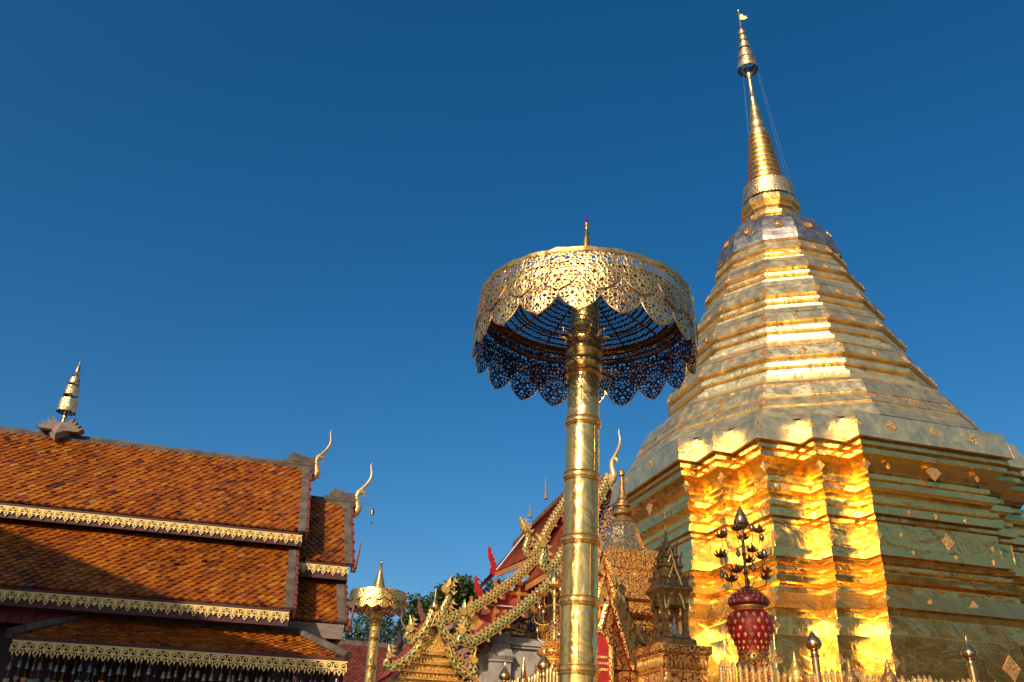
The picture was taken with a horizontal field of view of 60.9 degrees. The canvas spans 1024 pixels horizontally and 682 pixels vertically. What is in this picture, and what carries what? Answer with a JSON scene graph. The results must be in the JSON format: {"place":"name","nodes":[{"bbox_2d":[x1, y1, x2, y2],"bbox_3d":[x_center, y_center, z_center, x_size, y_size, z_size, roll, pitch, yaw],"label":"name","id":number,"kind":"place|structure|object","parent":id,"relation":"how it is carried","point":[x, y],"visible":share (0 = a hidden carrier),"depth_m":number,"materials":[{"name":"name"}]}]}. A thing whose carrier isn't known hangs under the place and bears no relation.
{"place":"outdoors","nodes":[
{"label":"outdoors","id":0,"kind":"place"},
{"bbox_2d":[293,639,405,681],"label":"hall","id":1,"kind":"structure","parent":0,"point":[356,666],"depth_m":46.23,"materials":[{"name":"red tile"}]},
{"bbox_2d":[378,590,477,681],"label":"gate pavilion","id":2,"kind":"structure","parent":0,"point":[427,653],"depth_m":25.61,"materials":[{"name":"gold metal"}]},
{"bbox_2d":[0,0,1023,648],"label":"sky","id":3,"kind":"structure","parent":0,"point":[252,228],"materials":[{"name":"blue"}]},
{"bbox_2d":[645,510,696,645],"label":"spirit house","id":4,"kind":"structure","parent":0,"point":[670,589],"depth_m":12.36,"materials":[{"name":"brown metal"}]},
{"bbox_2d":[670,617,680,634],"bbox_3d":[2.297,4.021,12.287,0.165,0.291,0.156,-8,-29,19],"label":"figurine","id":5,"kind":"object","parent":4,"relation":"on","point":[674,629],"visible":0.82,"depth_m":12.24,"materials":[{"name":"stone"}]},
{"label":"ground","id":6,"kind":"structure","parent":0,"visible":0},
{"bbox_2d":[0,360,372,681],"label":"tiled hall","id":7,"kind":"structure","parent":6,"relation":"on","point":[131,554],"depth_m":16.42,"materials":[{"name":"orange tile"}]},
{"bbox_2d":[3,656,12,681],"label":"hanging bell","id":8,"kind":"object","parent":7,"relation":"hanging from","point":[9,666],"visible":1,"depth_m":13.20,"materials":[{"name":"grey metal"}]},
{"bbox_2d":[13,656,22,681],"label":"hanging bell","id":9,"kind":"object","parent":7,"relation":"hanging from","point":[19,665],"visible":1,"depth_m":13.28,"materials":[{"name":"grey metal"}]},
{"bbox_2d":[20,656,29,681],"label":"hanging bell","id":10,"kind":"object","parent":7,"relation":"hanging from","point":[26,667],"visible":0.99,"depth_m":13.32,"materials":[{"name":"grey metal"}]},
{"bbox_2d":[27,657,36,681],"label":"hanging bell","id":11,"kind":"object","parent":7,"relation":"hanging from","point":[33,667],"visible":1,"depth_m":13.37,"materials":[{"name":"grey metal"}]},
{"bbox_2d":[33,656,42,681],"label":"hanging bell","id":12,"kind":"object","parent":7,"relation":"hanging from","point":[40,666],"visible":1,"depth_m":13.30,"materials":[{"name":"grey metal"}]},
{"bbox_2d":[45,657,53,681],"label":"hanging bell","id":13,"kind":"object","parent":7,"relation":"hanging from","point":[51,666],"visible":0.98,"depth_m":13.42,"materials":[{"name":"grey metal"}]},
{"bbox_2d":[51,659,59,681],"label":"hanging bell","id":14,"kind":"object","parent":7,"relation":"hanging from","point":[56,668],"visible":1,"depth_m":13.43,"materials":[{"name":"grey metal"}]},
{"bbox_2d":[59,659,66,681],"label":"hanging bell","id":15,"kind":"object","parent":7,"relation":"hanging from","point":[63,669],"visible":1,"depth_m":13.43,"materials":[{"name":"grey metal"}]},
{"bbox_2d":[70,661,76,681],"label":"hanging bell","id":16,"kind":"object","parent":7,"relation":"hanging from","point":[74,671],"visible":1,"depth_m":13.51,"materials":[{"name":"grey metal"}]},
{"bbox_2d":[74,658,82,681],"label":"hanging bell","id":17,"kind":"object","parent":7,"relation":"hanging from","point":[80,668],"visible":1,"depth_m":13.47,"materials":[{"name":"grey metal"}]},
{"bbox_2d":[84,660,92,681],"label":"hanging bell","id":18,"kind":"object","parent":7,"relation":"hanging from","point":[89,669],"visible":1,"depth_m":13.49,"materials":[{"name":"grey metal"}]},
{"bbox_2d":[91,662,96,681],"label":"hanging bell","id":19,"kind":"object","parent":7,"relation":"hanging from","point":[94,673],"visible":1,"depth_m":13.59,"materials":[{"name":"grey metal"}]},
{"bbox_2d":[98,660,106,681],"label":"hanging bell","id":20,"kind":"object","parent":7,"relation":"hanging from","point":[103,668],"visible":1,"depth_m":13.59,"materials":[{"name":"grey metal"}]},
{"bbox_2d":[106,663,112,681],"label":"hanging bell","id":21,"kind":"object","parent":7,"relation":"hanging from","point":[110,673],"visible":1,"depth_m":13.62,"materials":[{"name":"grey metal"}]},
{"bbox_2d":[115,662,121,681],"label":"hanging bell","id":22,"kind":"object","parent":7,"relation":"hanging from","point":[118,671],"visible":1,"depth_m":13.60,"materials":[{"name":"grey metal"}]},
{"bbox_2d":[122,662,126,681],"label":"hanging bell","id":23,"kind":"object","parent":7,"relation":"hanging from","point":[124,671],"visible":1,"depth_m":13.69,"materials":[{"name":"grey metal"}]},
{"bbox_2d":[131,664,136,681],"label":"hanging bell","id":24,"kind":"object","parent":7,"relation":"hanging from","point":[133,675],"visible":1,"depth_m":13.75,"materials":[{"name":"grey metal"}]},
{"bbox_2d":[136,664,141,681],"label":"hanging bell","id":25,"kind":"object","parent":7,"relation":"hanging from","point":[139,673],"visible":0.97,"depth_m":13.76,"materials":[{"name":"grey metal"}]},
{"bbox_2d":[145,662,151,679],"bbox_3d":[-5.732,5.273,13.712,0.096,0.430,0.091,4,-27,-5],"label":"hanging bell","id":26,"kind":"object","parent":7,"relation":"hanging from","point":[149,671],"visible":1,"depth_m":13.71,"materials":[{"name":"grey metal"}]},
{"bbox_2d":[160,665,165,680],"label":"hanging bell","id":27,"kind":"object","parent":7,"relation":"hanging from","point":[163,675],"visible":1,"depth_m":13.74,"materials":[{"name":"grey metal"}]},
{"bbox_2d":[166,665,170,681],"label":"hanging bell","id":28,"kind":"object","parent":7,"relation":"hanging from","point":[168,675],"visible":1,"depth_m":13.80,"materials":[{"name":"grey metal"}]},
{"bbox_2d":[172,664,177,681],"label":"hanging bell","id":29,"kind":"object","parent":7,"relation":"hanging from","point":[175,674],"visible":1,"depth_m":13.90,"materials":[{"name":"grey metal"}]},
{"bbox_2d":[181,667,187,680],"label":"hanging bell","id":30,"kind":"object","parent":7,"relation":"hanging from","point":[185,677],"visible":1,"depth_m":13.89,"materials":[{"name":"grey metal"}]},
{"bbox_2d":[187,664,192,679],"bbox_3d":[-5.153,5.391,13.918,0.096,0.430,0.091,12,-29,-19],"label":"hanging bell","id":31,"kind":"object","parent":7,"relation":"hanging from","point":[190,674],"visible":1,"depth_m":13.93,"materials":[{"name":"grey metal"}]},
{"bbox_2d":[194,665,199,681],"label":"hanging bell","id":32,"kind":"object","parent":7,"relation":"hanging from","point":[197,674],"visible":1,"depth_m":13.90,"materials":[{"name":"grey metal"}]},
{"bbox_2d":[200,668,206,681],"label":"hanging bell","id":33,"kind":"object","parent":7,"relation":"hanging from","point":[204,677],"visible":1,"depth_m":13.93,"materials":[{"name":"grey metal"}]},
{"bbox_2d":[208,668,213,681],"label":"hanging bell","id":34,"kind":"object","parent":7,"relation":"hanging from","point":[211,677],"visible":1,"depth_m":13.93,"materials":[{"name":"grey metal"}]},
{"bbox_2d":[217,670,222,680],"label":"hanging bell","id":35,"kind":"object","parent":7,"relation":"hanging from","point":[220,677],"visible":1,"depth_m":14.00,"materials":[{"name":"grey metal"}]},
{"bbox_2d":[225,670,230,681],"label":"hanging bell","id":36,"kind":"object","parent":7,"relation":"hanging from","point":[228,678],"visible":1,"depth_m":14.02,"materials":[{"name":"grey metal"}]},
{"bbox_2d":[231,669,234,681],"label":"hanging bell","id":37,"kind":"object","parent":7,"relation":"hanging from","point":[233,678],"visible":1,"depth_m":14.11,"materials":[{"name":"grey metal"}]},
{"bbox_2d":[237,668,242,681],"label":"hanging bell","id":38,"kind":"object","parent":7,"relation":"hanging from","point":[240,677],"visible":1,"depth_m":14.15,"materials":[{"name":"grey metal"}]},
{"bbox_2d":[258,670,262,681],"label":"hanging bell","id":39,"kind":"object","parent":7,"relation":"hanging from","point":[260,679],"visible":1,"depth_m":14.20,"materials":[{"name":"grey metal"}]},
{"bbox_2d":[362,503,374,523],"bbox_3d":[-3.393,3.982,20.164,0.414,0.491,0.097,9,-28,-15],"label":"wind bell","id":40,"kind":"object","parent":7,"relation":"attached to","point":[372,511],"visible":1,"depth_m":20.18,"materials":[{"name":"metal"}]},
{"bbox_2d":[342,611,403,642],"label":"tree","id":41,"kind":"object","parent":6,"relation":"on","point":[365,632],"visible":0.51,"depth_m":72.45,"materials":[{"name":"green plant"}]},
{"bbox_2d":[348,558,406,681],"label":"parasol","id":42,"kind":"object","parent":6,"relation":"on","point":[383,597],"visible":0.95,"depth_m":29.21,"materials":[{"name":"gold metal"}]},
{"bbox_2d":[393,572,492,650],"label":"tree","id":43,"kind":"object","parent":6,"relation":"on","point":[464,589],"visible":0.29,"depth_m":64.92,"materials":[{"name":"green plant"}]},
{"bbox_2d":[480,575,512,594],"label":"tree","id":44,"kind":"object","parent":6,"relation":"on","point":[490,584],"visible":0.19,"depth_m":60.88,"materials":[{"name":"green plant"}]},
{"bbox_2d":[519,657,527,681],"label":"spire","id":45,"kind":"structure","parent":6,"relation":"on","point":[523,677],"depth_m":13.43,"materials":[{"name":"gold metal"}]},
{"bbox_2d":[499,651,557,681],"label":"picket fence","id":46,"kind":"object","parent":6,"relation":"on","point":[546,673],"visible":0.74,"depth_m":13.20,"materials":[{"name":"gold metal"}]},
{"bbox_2d":[439,430,620,681],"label":"viharn","id":47,"kind":"structure","parent":6,"relation":"on","point":[499,634],"depth_m":37.99,"materials":[{"name":"gold metal"}]},
{"bbox_2d":[546,589,559,641],"bbox_3d":[1.756,11.269,36.480,0.620,2.600,0.140,9,-28,-15],"label":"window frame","id":48,"kind":"structure","parent":47,"relation":"in","point":[548,597],"depth_m":36.24,"materials":[{"name":"metal"}]},
{"bbox_2d":[549,589,557,640],"bbox_3d":[1.753,11.273,36.488,0.360,2.500,0.080,9,-28,-15],"label":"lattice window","id":49,"kind":"structure","parent":47,"relation":"in","point":[551,598],"depth_m":36.31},
{"bbox_2d":[528,568,560,681],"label":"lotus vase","id":50,"kind":"object","parent":6,"relation":"on","point":[551,649],"visible":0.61,"depth_m":14.88,"materials":[{"name":"gold metal"}]},
{"bbox_2d":[472,215,698,681],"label":"parasol","id":51,"kind":"object","parent":6,"relation":"on","point":[584,352],"visible":1,"depth_m":9.55,"materials":[{"name":"gold metal"}]},
{"bbox_2d":[598,467,680,681],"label":"spired shrine","id":52,"kind":"object","parent":6,"relation":"on","point":[626,560],"visible":0.61,"depth_m":14.03,"materials":[{"name":"brown metal"}]},
{"bbox_2d":[633,642,712,681],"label":"pedestal","id":53,"kind":"object","parent":6,"relation":"on","point":[664,662],"visible":1,"depth_m":11.76,"materials":[{"name":"gold metal"}]},
{"bbox_2d":[713,504,775,681],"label":"lotus vase","id":54,"kind":"object","parent":6,"relation":"on","point":[750,623],"visible":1,"depth_m":12.15,"materials":[{"name":"red ceramic"}]},
{"bbox_2d":[787,652,804,681],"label":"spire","id":55,"kind":"object","parent":6,"relation":"on","point":[796,673],"visible":1,"depth_m":10.99,"materials":[{"name":"gold metal"}]},
{"bbox_2d":[610,9,1023,681],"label":"stupa","id":56,"kind":"object","parent":6,"relation":"on","point":[842,451],"visible":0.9,"depth_m":19.87,"materials":[{"name":"gold metal"}]},
{"bbox_2d":[704,333,712,343],"bbox_3d":[5.471,-0.058,24.143,0.425,0.320,0.136,24,-34,-37],"label":"wind bell","id":57,"kind":"object","parent":56,"relation":"attached to","point":[706,340],"visible":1,"depth_m":23.99,"materials":[{"name":"metal"}]},
{"bbox_2d":[842,659,859,681],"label":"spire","id":58,"kind":"object","parent":6,"relation":"on","point":[850,676],"visible":1,"depth_m":11.22,"materials":[{"name":"gold metal"}]},
{"bbox_2d":[718,626,995,681],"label":"picket fence","id":59,"kind":"object","parent":6,"relation":"on","point":[813,644],"visible":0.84,"depth_m":11.46,"materials":[{"name":"gold metal"}]},
{"bbox_2d":[881,658,897,681],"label":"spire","id":60,"kind":"object","parent":6,"relation":"on","point":[888,675],"visible":1,"depth_m":11.38,"materials":[{"name":"gold metal"}]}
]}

